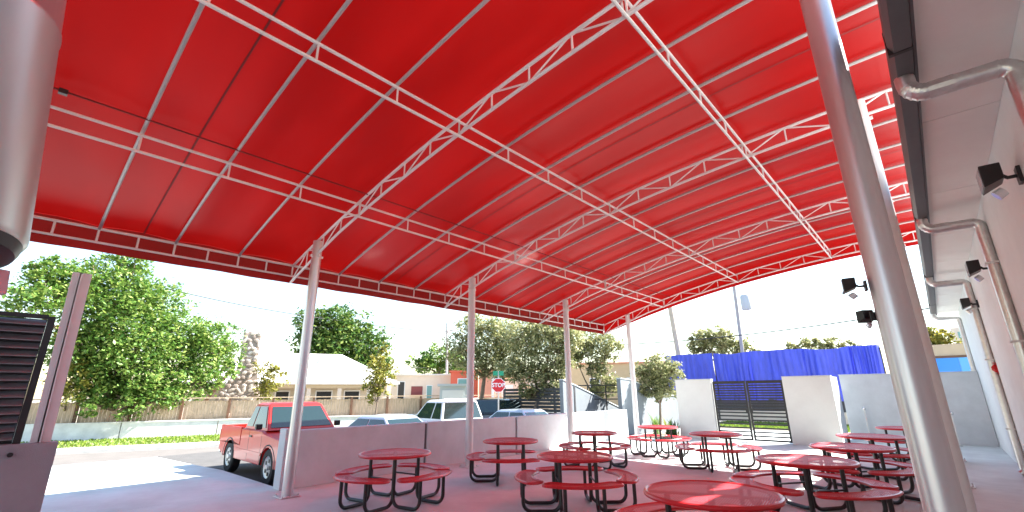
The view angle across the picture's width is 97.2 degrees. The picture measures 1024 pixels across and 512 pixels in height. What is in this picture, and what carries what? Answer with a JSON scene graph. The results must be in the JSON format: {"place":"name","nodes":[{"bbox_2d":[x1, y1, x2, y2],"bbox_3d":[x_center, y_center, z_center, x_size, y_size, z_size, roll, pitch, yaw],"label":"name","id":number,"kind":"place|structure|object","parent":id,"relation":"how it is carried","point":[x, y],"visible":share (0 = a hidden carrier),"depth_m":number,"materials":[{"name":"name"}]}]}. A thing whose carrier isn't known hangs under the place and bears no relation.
{"place":"outdoors","nodes":[
{"label":"outdoors","id":0,"kind":"place"},
{"bbox_2d":[20,433,219,447],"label":"verge","id":1,"kind":"structure","parent":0,"point":[131,443],"depth_m":19.29,"materials":[{"name":"plant"}]},
{"bbox_2d":[12,412,559,442],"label":"street wall","id":2,"kind":"structure","parent":1,"relation":"on","point":[93,430],"depth_m":22.12,"materials":[{"name":"white concrete"}]},
{"bbox_2d":[434,312,525,398],"bbox_3d":[-1.490,6.489,26.180,6.057,6.829,3.331,2,-17,-7],"label":"olive tree","id":3,"kind":"object","parent":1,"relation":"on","point":[484,361],"visible":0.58,"depth_m":26.06,"materials":[{"name":"green plant"}]},
{"bbox_2d":[52,447,218,509],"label":"street","id":4,"kind":"structure","parent":0,"point":[67,459],"depth_m":16.33,"materials":[{"name":"concrete"}]},
{"bbox_2d":[444,323,453,373],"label":"utility pole","id":5,"kind":"object","parent":4,"relation":"on","point":[447,330],"visible":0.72,"depth_m":48.76,"materials":[{"name":"concrete"}]},
{"bbox_2d":[165,288,442,332],"bbox_3d":[-16.311,5.262,39.536,2.922,0.637,27.317,-12,-21,34],"label":"overhead wire","id":6,"kind":"object","parent":5,"relation":"attached to","point":[292,313],"visible":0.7,"depth_m":37.53,"materials":[{"name":"grey"}]},
{"bbox_2d":[180,310,440,338],"bbox_3d":[-15.847,6.376,39.673,3.054,0.468,26.031,-12,-20,34],"label":"overhead wire","id":7,"kind":"object","parent":5,"relation":"attached to","point":[294,324],"visible":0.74,"depth_m":37.18,"materials":[{"name":"grey"}]},
{"bbox_2d":[926,322,962,344],"bbox_3d":[28.481,7.619,30.079,3.671,6.486,2.842,-15,-22,40],"label":"background tree","id":8,"kind":"object","parent":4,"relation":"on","point":[936,336],"visible":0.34,"depth_m":29.83,"materials":[{"name":"green plant"}]},
{"bbox_2d":[932,343,970,371],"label":"tan building","id":9,"kind":"structure","parent":4,"relation":"on","point":[951,358],"depth_m":25.47,"materials":[{"name":"beige"}]},
{"bbox_2d":[950,328,962,343],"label":"white tower block","id":10,"kind":"structure","parent":4,"relation":"on","point":[956,331],"depth_m":42.60,"materials":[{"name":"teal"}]},
{"bbox_2d":[55,441,219,454],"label":"sidewalk","id":11,"kind":"structure","parent":0,"point":[83,450],"depth_m":17.85,"materials":[{"name":"concrete"}]},
{"bbox_2d":[40,457,272,511],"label":"driveway","id":12,"kind":"structure","parent":0,"point":[115,486],"depth_m":8.97,"materials":[{"name":"concrete"}]},
{"bbox_2d":[31,394,478,422],"bbox_3d":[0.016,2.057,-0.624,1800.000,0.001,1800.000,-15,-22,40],"label":"ground","id":13,"kind":"structure","parent":0,"point":[35,401],"depth_m":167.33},
{"bbox_2d":[40,325,108,411],"bbox_3d":[-20.829,6.186,21.794,2.505,5.414,3.855,3,-17,-12],"label":"yellow shrub","id":14,"kind":"object","parent":13,"relation":"on","point":[65,391],"visible":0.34,"depth_m":21.02,"materials":[{"name":"green plant"}]},
{"bbox_2d":[0,251,250,421],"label":"shade tree","id":15,"kind":"object","parent":13,"relation":"on","point":[162,346],"visible":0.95,"depth_m":22.55,"materials":[{"name":"green plant"}]},
{"bbox_2d":[192,331,262,419],"bbox_3d":[-18.246,7.992,29.517,4.161,6.115,0.960,8,-19,-25],"label":"stone chimney","id":16,"kind":"object","parent":13,"relation":"on","point":[242,384],"visible":0.47,"depth_m":29.54,"materials":[{"name":"beige stone"}]},
{"bbox_2d":[252,359,292,399],"bbox_3d":[-15.533,8.777,28.963,2.129,4.477,2.481,-15,-22,40],"label":"yellow shrub","id":17,"kind":"object","parent":13,"relation":"on","point":[267,384],"visible":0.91,"depth_m":28.94,"materials":[{"name":"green plant"}]},
{"bbox_2d":[17,394,559,432],"bbox_3d":[-12.499,8.986,25.528,35.704,1.970,0.200,8,-19,-25],"label":"wood fence","id":18,"kind":"object","parent":13,"relation":"on","point":[350,409],"visible":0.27,"depth_m":24.33,"materials":[{"name":"brown wood"}]},
{"bbox_2d":[182,352,399,417],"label":"white roof house","id":19,"kind":"structure","parent":13,"relation":"on","point":[344,376],"depth_m":34.38,"materials":[{"name":"tile"}]},
{"bbox_2d":[274,390,289,401],"bbox_3d":[-16.599,10.290,32.544,1.000,1.150,0.065,8,-19,-25],"label":"window","id":20,"kind":"structure","parent":19,"relation":"in","point":[281,393],"depth_m":32.62,"materials":[{"name":"glass"}]},
{"bbox_2d":[315,390,332,405],"bbox_3d":[-14.074,10.623,33.707,1.200,1.150,0.065,8,-19,-25],"label":"window","id":21,"kind":"structure","parent":19,"relation":"in","point":[318,392],"depth_m":33.75,"materials":[{"name":"glass"}]},
{"bbox_2d":[343,390,359,401],"bbox_3d":[-12.270,10.861,34.537,1.200,1.150,0.065,8,-19,-25],"label":"window","id":22,"kind":"structure","parent":19,"relation":"in","point":[346,392],"depth_m":34.58,"materials":[{"name":"white paint"}]},
{"bbox_2d":[284,302,394,376],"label":"round tree","id":23,"kind":"object","parent":13,"relation":"on","point":[345,340],"visible":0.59,"depth_m":41.74,"materials":[{"name":"green plant"}]},
{"bbox_2d":[357,341,400,414],"bbox_3d":[-6.623,6.466,22.157,1.858,4.603,1.798,-15,-22,40],"label":"young tree","id":24,"kind":"object","parent":13,"relation":"on","point":[380,380],"visible":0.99,"depth_m":22.16,"materials":[{"name":"green plant"}]},
{"bbox_2d":[341,401,419,414],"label":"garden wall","id":25,"kind":"structure","parent":13,"relation":"on","point":[380,410],"depth_m":30.87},
{"bbox_2d":[390,374,450,399],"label":"white bungalow","id":26,"kind":"object","parent":13,"relation":"on","point":[409,386],"visible":0.51,"depth_m":45.14,"materials":[{"name":"paint"}]},
{"bbox_2d":[397,381,404,398],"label":"window","id":27,"kind":"structure","parent":26,"relation":"in","point":[400,387],"depth_m":44.66,"materials":[{"name":"grey glass"}]},
{"bbox_2d":[426,385,432,397],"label":"window","id":28,"kind":"structure","parent":26,"relation":"in","point":[428,387],"depth_m":45.13,"materials":[{"name":"teal glass"}]},
{"bbox_2d":[404,339,464,373],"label":"background tree","id":29,"kind":"object","parent":13,"relation":"on","point":[427,362],"visible":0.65,"depth_m":58.93,"materials":[{"name":"green plant"}]},
{"bbox_2d":[437,384,466,399],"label":"garage","id":30,"kind":"structure","parent":13,"relation":"on","point":[452,391],"depth_m":28.43,"materials":[{"name":"grey"}]},
{"bbox_2d":[442,390,462,399],"bbox_3d":[-3.720,9.400,28.204,1.321,1.953,0.065,2,-17,-7],"label":"door","id":31,"kind":"structure","parent":30,"relation":"in","point":[446,394],"depth_m":28.38,"materials":[{"name":"white paint"}]},
{"bbox_2d":[449,370,477,397],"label":"coral house","id":32,"kind":"structure","parent":13,"relation":"on","point":[457,377],"depth_m":44.08,"materials":[{"name":"orange"}]},
{"bbox_2d":[457,378,466,387],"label":"window","id":33,"kind":"structure","parent":32,"relation":"in","point":[460,380],"depth_m":43.99,"materials":[{"name":"teal glass"}]},
{"bbox_2d":[479,370,494,397],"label":"salmon house","id":34,"kind":"structure","parent":13,"relation":"on","point":[489,390],"depth_m":42.16,"materials":[{"name":"red paint"}]},
{"bbox_2d":[491,378,493,396],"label":"window","id":35,"kind":"structure","parent":34,"relation":"in","point":[492,391],"depth_m":42.05,"materials":[{"name":"white paint"}]},
{"bbox_2d":[495,377,552,396],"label":"pale house","id":36,"kind":"structure","parent":13,"relation":"on","point":[509,385],"depth_m":45.02,"materials":[{"name":"white paint"}]},
{"bbox_2d":[501,385,512,396],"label":"window","id":37,"kind":"structure","parent":36,"relation":"in","point":[507,386],"depth_m":44.95,"materials":[{"name":"white paint"}]},
{"bbox_2d":[571,361,668,405],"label":"tan house","id":38,"kind":"structure","parent":13,"relation":"on","point":[621,369],"depth_m":49.04,"materials":[{"name":"beige paint"}]},
{"bbox_2d":[158,420,722,482],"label":"parking lot","id":39,"kind":"structure","parent":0,"point":[245,469],"depth_m":13.35,"materials":[{"name":"grey asphalt"}]},
{"bbox_2d":[218,402,339,485],"bbox_3d":[-5.784,4.634,11.524,4.830,1.710,2.020,-16,-23,41],"label":"pickup truck","id":40,"kind":"object","parent":39,"relation":"on","point":[255,440],"visible":0.5,"depth_m":11.04,"materials":[{"name":"red paint"}]},
{"bbox_2d":[349,414,422,425],"bbox_3d":[-3.651,5.556,13.640,4.680,1.400,2.000,-14,-21,37],"label":"parked car","id":41,"kind":"object","parent":39,"relation":"on","point":[363,420],"visible":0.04,"depth_m":13.53,"materials":[{"name":"silver metal"}]},
{"bbox_2d":[416,398,482,421],"bbox_3d":[-2.100,5.954,15.715,2.262,1.901,5.410,15,-23,-41],"label":"pickup truck","id":42,"kind":"object","parent":39,"relation":"on","point":[443,410],"visible":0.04,"depth_m":15.37,"materials":[{"name":"white paint"}]},
{"bbox_2d":[475,399,520,417],"bbox_3d":[-1.023,7.768,21.654,2.080,1.720,4.580,-7,-18,21],"label":"parked car","id":43,"kind":"object","parent":39,"relation":"on","point":[488,408],"visible":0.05,"depth_m":21.34,"materials":[{"name":"blue glass"}]},
{"bbox_2d":[492,371,504,409],"bbox_3d":[-0.602,6.595,19.921,0.610,2.952,0.088,0,-17,-2],"label":"stop sign","id":44,"kind":"object","parent":39,"relation":"on","point":[498,384],"visible":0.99,"depth_m":20.15,"materials":[{"name":"red metal"}]},
{"bbox_2d":[489,409,547,417],"bbox_3d":[0.181,6.587,17.241,4.680,1.400,2.000,-16,-23,42],"label":"parked car","id":45,"kind":"object","parent":39,"relation":"on","point":[510,412],"visible":0.04,"depth_m":16.87,"materials":[{"name":"blue metal"}]},
{"bbox_2d":[503,386,575,413],"bbox_3d":[1.259,7.756,22.672,4.720,2.300,0.142,-16,-23,41],"label":"slatted fence","id":46,"kind":"object","parent":39,"relation":"on","point":[555,408],"visible":0.37,"depth_m":22.49,"materials":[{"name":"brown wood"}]},
{"bbox_2d":[493,319,589,408],"bbox_3d":[1.442,6.002,23.251,5.270,6.122,3.346,-3,-17,7],"label":"olive tree","id":47,"kind":"object","parent":39,"relation":"on","point":[550,339],"visible":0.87,"depth_m":23.02,"materials":[{"name":"green plant"}]},
{"bbox_2d":[559,379,618,412],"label":"sloped wall","id":48,"kind":"structure","parent":39,"relation":"on","point":[586,401],"depth_m":21.76,"materials":[{"name":"blue paint"}]},
{"bbox_2d":[559,332,627,398],"bbox_3d":[4.325,6.494,24.617,4.086,5.817,3.342,-9,-19,25],"label":"olive tree","id":49,"kind":"object","parent":39,"relation":"on","point":[591,348],"visible":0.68,"depth_m":24.62,"materials":[{"name":"green plant"}]},
{"bbox_2d":[577,385,617,409],"bbox_3d":[4.247,7.602,22.340,2.737,2.357,0.060,-3,-17,10],"label":"railing","id":50,"kind":"object","parent":39,"relation":"on","point":[605,392],"visible":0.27,"depth_m":22.49,"materials":[{"name":"black metal"}]},
{"bbox_2d":[616,378,679,434],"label":"sloped wall","id":51,"kind":"structure","parent":39,"relation":"on","point":[669,407],"depth_m":22.29,"materials":[{"name":"white paint"}]},
{"bbox_2d":[629,352,685,430],"bbox_3d":[7.328,6.732,22.420,2.599,4.039,2.170,-15,-22,40],"label":"bushy tree","id":52,"kind":"object","parent":39,"relation":"on","point":[655,381],"visible":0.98,"depth_m":22.28,"materials":[{"name":"green plant"}]},
{"bbox_2d":[668,307,680,354],"bbox_3d":[12.264,7.280,33.153,0.970,9.158,0.440,-6,-18,19],"label":"utility pole","id":53,"kind":"object","parent":39,"relation":"on","point":[674,333],"visible":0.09,"depth_m":33.55,"materials":[{"name":"grey wood"}]},
{"bbox_2d":[622,308,928,344],"bbox_3d":[15.757,5.071,30.282,1.500,0.280,21.590,11,-20,-33],"label":"overhead wire","id":54,"kind":"object","parent":53,"relation":"attached to","point":[758,333],"visible":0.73,"depth_m":30.19,"materials":[{"name":"grey"}]},
{"bbox_2d":[732,286,751,351],"bbox_3d":[17.346,5.088,33.693,1.331,13.568,0.670,-15,-22,40],"label":"utility pole","id":55,"kind":"object","parent":39,"relation":"on","point":[745,301],"visible":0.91,"depth_m":33.77,"materials":[{"name":"concrete"}]},
{"bbox_2d":[784,335,861,348],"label":"background tree","id":56,"kind":"object","parent":39,"relation":"on","point":[828,343],"visible":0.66,"depth_m":48.85,"materials":[{"name":"green plant"}]},
{"bbox_2d":[0,241,958,397],"label":"sky","id":57,"kind":"structure","parent":0,"point":[812,295],"materials":[{"name":"white"}]},
{"bbox_2d":[117,429,1023,511],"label":"courtyard floor","id":58,"kind":"structure","parent":0,"point":[996,477],"depth_m":8.46,"materials":[{"name":"concrete"}]},
{"bbox_2d":[0,441,57,511],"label":"gate base wall","id":59,"kind":"structure","parent":58,"relation":"on","point":[25,470],"depth_m":6.16,"materials":[{"name":"grey paint"}]},
{"bbox_2d":[0,311,55,443],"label":"louvred screen","id":60,"kind":"object","parent":59,"relation":"on","point":[22,339],"visible":1,"depth_m":6.40,"materials":[{"name":"black metal"}]},
{"bbox_2d":[29,272,91,442],"bbox_3d":[-6.722,1.457,6.747,0.100,2.472,0.265,-15,-22,40],"label":"gate guide post","id":61,"kind":"object","parent":59,"relation":"on","point":[56,377],"visible":0.98,"depth_m":6.72,"materials":[{"name":"metal"}]},
{"bbox_2d":[273,240,322,499],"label":"support column","id":62,"kind":"structure","parent":58,"relation":"on","point":[297,413],"depth_m":8.37,"materials":[{"name":"metal"}]},
{"bbox_2d":[333,448,451,511],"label":"picnic table","id":63,"kind":"object","parent":58,"relation":"on","point":[440,471],"visible":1,"depth_m":7.26,"materials":[{"name":"red metal"}]},
{"bbox_2d":[273,410,628,490],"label":"wall","id":64,"kind":"structure","parent":58,"relation":"on","point":[325,455],"depth_m":10.87,"materials":[{"name":"grey paint"}]},
{"bbox_2d":[459,277,478,467],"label":"support column","id":65,"kind":"structure","parent":58,"relation":"on","point":[470,376],"depth_m":11.44,"materials":[{"name":"white metal"}]},
{"bbox_2d":[466,437,539,485],"bbox_3d":[-0.200,4.210,9.334,1.512,0.759,1.862,0,-17,-1],"label":"picnic table","id":66,"kind":"object","parent":58,"relation":"on","point":[522,441],"visible":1,"depth_m":9.10,"materials":[{"name":"red metal"}]},
{"bbox_2d":[562,300,574,449],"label":"support column","id":67,"kind":"structure","parent":58,"relation":"on","point":[570,422],"depth_m":14.49,"materials":[{"name":"white metal"}]},
{"bbox_2d":[514,450,638,511],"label":"picnic table","id":68,"kind":"object","parent":58,"relation":"on","point":[556,485],"visible":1,"depth_m":6.78,"materials":[{"name":"red metal"}]},
{"bbox_2d":[558,430,631,469],"bbox_3d":[2.027,4.704,11.019,1.786,0.759,1.786,10,-20,-31],"label":"picnic table","id":69,"kind":"object","parent":58,"relation":"on","point":[610,448],"visible":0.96,"depth_m":10.83,"materials":[{"name":"red metal"}]},
{"bbox_2d":[625,314,639,437],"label":"support column","id":70,"kind":"structure","parent":58,"relation":"on","point":[632,378],"depth_m":17.51,"materials":[{"name":"white metal"}]},
{"bbox_2d":[626,425,691,458],"bbox_3d":[4.142,5.209,12.740,1.766,0.759,1.766,5,-18,-17],"label":"picnic table","id":71,"kind":"object","parent":58,"relation":"on","point":[660,440],"visible":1,"depth_m":12.58,"materials":[{"name":"red metal"}]},
{"bbox_2d":[640,431,680,438],"bbox_3d":[6.254,7.237,18.251,1.600,0.049,2.700,-15,-22,40],"label":"planting bed","id":72,"kind":"object","parent":58,"relation":"on","point":[663,433],"visible":0.36,"depth_m":17.97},
{"bbox_2d":[647,412,659,433],"bbox_3d":[5.926,6.904,18.674,0.684,0.980,0.838,-15,-22,40],"label":"spiky plant","id":73,"kind":"object","parent":72,"relation":"on","point":[655,421],"visible":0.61,"depth_m":18.57,"materials":[{"name":"green plant"}]},
{"bbox_2d":[665,429,675,437],"bbox_3d":[6.038,6.736,17.179,0.420,0.431,0.476,-3,-17,10],"label":"spiky plant","id":74,"kind":"object","parent":72,"relation":"on","point":[667,432],"visible":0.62,"depth_m":17.09,"materials":[{"name":"green plant"}]},
{"bbox_2d":[663,420,679,435],"bbox_3d":[6.209,6.669,17.493,0.818,0.740,0.816,-15,-22,40],"label":"spiky plant","id":75,"kind":"object","parent":72,"relation":"on","point":[670,423],"visible":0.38,"depth_m":17.48,"materials":[{"name":"green plant"}]},
{"bbox_2d":[675,379,719,439],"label":"gate pier","id":76,"kind":"structure","parent":58,"relation":"on","point":[696,405],"depth_m":17.16,"materials":[{"name":"paint"}]},
{"bbox_2d":[712,381,753,440],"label":"metal gate","id":77,"kind":"structure","parent":76,"relation":"attached to","point":[745,397],"depth_m":16.43,"materials":[{"name":"black metal"}]},
{"bbox_2d":[614,480,785,511],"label":"picnic table","id":78,"kind":"object","parent":58,"relation":"on","point":[668,502],"visible":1,"depth_m":4.36,"materials":[{"name":"red metal"}]},
{"bbox_2d":[674,431,762,472],"bbox_3d":[4.777,4.524,10.499,1.882,0.759,1.882,-5,-17,14],"label":"picnic table","id":79,"kind":"object","parent":58,"relation":"on","point":[703,449],"visible":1,"depth_m":10.35,"materials":[{"name":"red metal"}]},
{"bbox_2d":[781,375,844,445],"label":"gate pier","id":80,"kind":"structure","parent":58,"relation":"on","point":[812,410],"depth_m":14.72,"materials":[{"name":"paint"}]},
{"bbox_2d":[746,380,792,442],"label":"metal gate","id":81,"kind":"structure","parent":80,"relation":"attached to","point":[751,406],"depth_m":15.65,"materials":[{"name":"black metal"}]},
{"bbox_2d":[728,453,903,511],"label":"picnic table","id":82,"kind":"object","parent":58,"relation":"on","point":[879,489],"visible":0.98,"depth_m":6.20,"materials":[{"name":"red metal"}]},
{"bbox_2d":[831,376,847,442],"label":"return wall","id":83,"kind":"structure","parent":58,"relation":"on","point":[839,405],"depth_m":15.87,"materials":[{"name":"grey paint"}]},
{"bbox_2d":[789,442,920,504],"bbox_3d":[5.969,3.711,7.850,2.035,0.759,2.035,5,-18,-17],"label":"picnic table","id":84,"kind":"object","parent":58,"relation":"on","point":[824,447],"visible":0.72,"depth_m":7.68,"materials":[{"name":"red plastic"}]},
{"bbox_2d":[862,407,869,432],"bbox_3d":[12.491,5.904,15.876,0.140,1.130,0.136,-15,-22,40],"label":"hose post","id":85,"kind":"object","parent":58,"relation":"on","point":[863,408],"visible":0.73,"depth_m":15.92,"materials":[{"name":"white metal"}]},
{"bbox_2d":[821,433,914,480],"bbox_3d":[7.768,4.248,9.665,2.035,0.759,2.035,2,-17,-9],"label":"picnic table","id":86,"kind":"object","parent":58,"relation":"on","point":[899,456],"visible":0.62,"depth_m":9.42,"materials":[{"name":"red plastic"}]},
{"bbox_2d":[799,0,967,511],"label":"support column","id":87,"kind":"structure","parent":58,"relation":"on","point":[934,467],"depth_m":2.91,"materials":[{"name":"metal"}]},
{"bbox_2d":[30,0,917,334],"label":"fabric canopy","id":88,"kind":"object","parent":87,"relation":"attached to","point":[604,166],"visible":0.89,"depth_m":7.18,"materials":[{"name":"red fabric"}]},
{"bbox_2d":[0,0,66,295],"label":"galvanised housing","id":89,"kind":"object","parent":88,"relation":"hanging from","point":[30,37],"visible":1,"depth_m":1.55,"materials":[{"name":"metal"}]},
{"bbox_2d":[839,277,867,299],"bbox_3d":[2.320,0.223,3.057,0.139,0.143,0.124,-10,-19,29],"label":"floodlight","id":90,"kind":"object","parent":87,"relation":"attached to","point":[847,285],"visible":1,"depth_m":3.04,"materials":[{"name":"black metal"}]},
{"bbox_2d":[855,310,876,327],"bbox_3d":[2.383,0.421,3.013,0.094,0.123,0.100,-1,-17,2],"label":"floodlight","id":91,"kind":"object","parent":87,"relation":"attached to","point":[868,317],"visible":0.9,"depth_m":3.02,"materials":[{"name":"black metal"}]},
{"bbox_2d":[866,426,910,460],"bbox_3d":[10.243,4.843,11.692,1.920,0.759,1.920,2,-17,-7],"label":"picnic table","id":92,"kind":"object","parent":58,"relation":"on","point":[897,428],"visible":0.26,"depth_m":11.63,"materials":[{"name":"red metal"}]},
{"bbox_2d":[857,99,977,511],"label":"support column","id":93,"kind":"structure","parent":58,"relation":"on","point":[943,404],"depth_m":5.93,"materials":[{"name":"silver metal"}]},
{"bbox_2d":[839,371,998,446],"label":"end wall","id":94,"kind":"structure","parent":58,"relation":"on","point":[874,395],"depth_m":15.55,"materials":[{"name":"grey paint"}]},
{"bbox_2d":[950,411,961,445],"bbox_3d":[14.017,5.457,14.271,0.140,1.030,0.136,-15,-22,40],"label":"hose post","id":95,"kind":"object","parent":58,"relation":"on","point":[952,413],"visible":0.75,"depth_m":14.26,"materials":[{"name":"white metal"}]},
{"bbox_2d":[683,322,763,355],"bbox_3d":[18.341,9.592,38.708,6.202,7.918,4.133,-15,-22,40],"label":"background tree","id":96,"kind":"object","parent":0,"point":[721,345],"visible":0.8,"depth_m":39.17,"materials":[{"name":"green plant"}]},
{"bbox_2d":[720,410,848,423],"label":"kerb wall","id":97,"kind":"structure","parent":0,"point":[766,418],"depth_m":25.39,"materials":[{"name":"grey concrete"}]},
{"bbox_2d":[720,420,850,432],"bbox_3d":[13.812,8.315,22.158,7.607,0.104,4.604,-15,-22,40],"label":"lawn grass","id":98,"kind":"structure","parent":0,"point":[763,426],"depth_m":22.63,"materials":[{"name":"green plant"}]},
{"bbox_2d":[665,345,885,418],"bbox_3d":[14.605,7.535,26.308,11.522,4.033,0.497,-15,-22,40],"label":"tarp fence","id":99,"kind":"object","parent":98,"relation":"on","point":[774,364],"visible":0.42,"depth_m":26.02,"materials":[{"name":"blue fabric"}]},
{"bbox_2d":[877,0,1023,476],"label":"building","id":100,"kind":"structure","parent":0,"point":[956,69],"depth_m":5.05,"materials":[{"name":"paint"}]},
{"bbox_2d":[959,298,979,313],"bbox_3d":[10.034,1.094,9.891,0.278,0.341,0.276,-15,-22,40],"label":"floodlight","id":101,"kind":"object","parent":100,"relation":"attached to","point":[965,303],"visible":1,"depth_m":9.86,"materials":[{"name":"black metal"}]},
{"bbox_2d":[965,259,987,281],"bbox_3d":[7.402,0.239,7.143,0.278,0.341,0.276,-15,-22,40],"label":"floodlight","id":102,"kind":"object","parent":100,"relation":"attached to","point":[973,267],"visible":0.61,"depth_m":7.12,"materials":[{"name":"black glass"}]},
{"bbox_2d":[991,363,998,373],"bbox_3d":[10.318,2.409,9.656,0.094,0.240,0.240,-15,-22,40],"label":"fire alarm","id":103,"kind":"object","parent":100,"relation":"attached to","point":[994,368],"visible":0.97,"depth_m":9.59,"materials":[{"name":"red plastic"}]},
{"bbox_2d":[976,162,1023,199],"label":"floodlight","id":104,"kind":"object","parent":100,"relation":"attached to","point":[990,177],"visible":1,"depth_m":4.28,"materials":[{"name":"black metal"}]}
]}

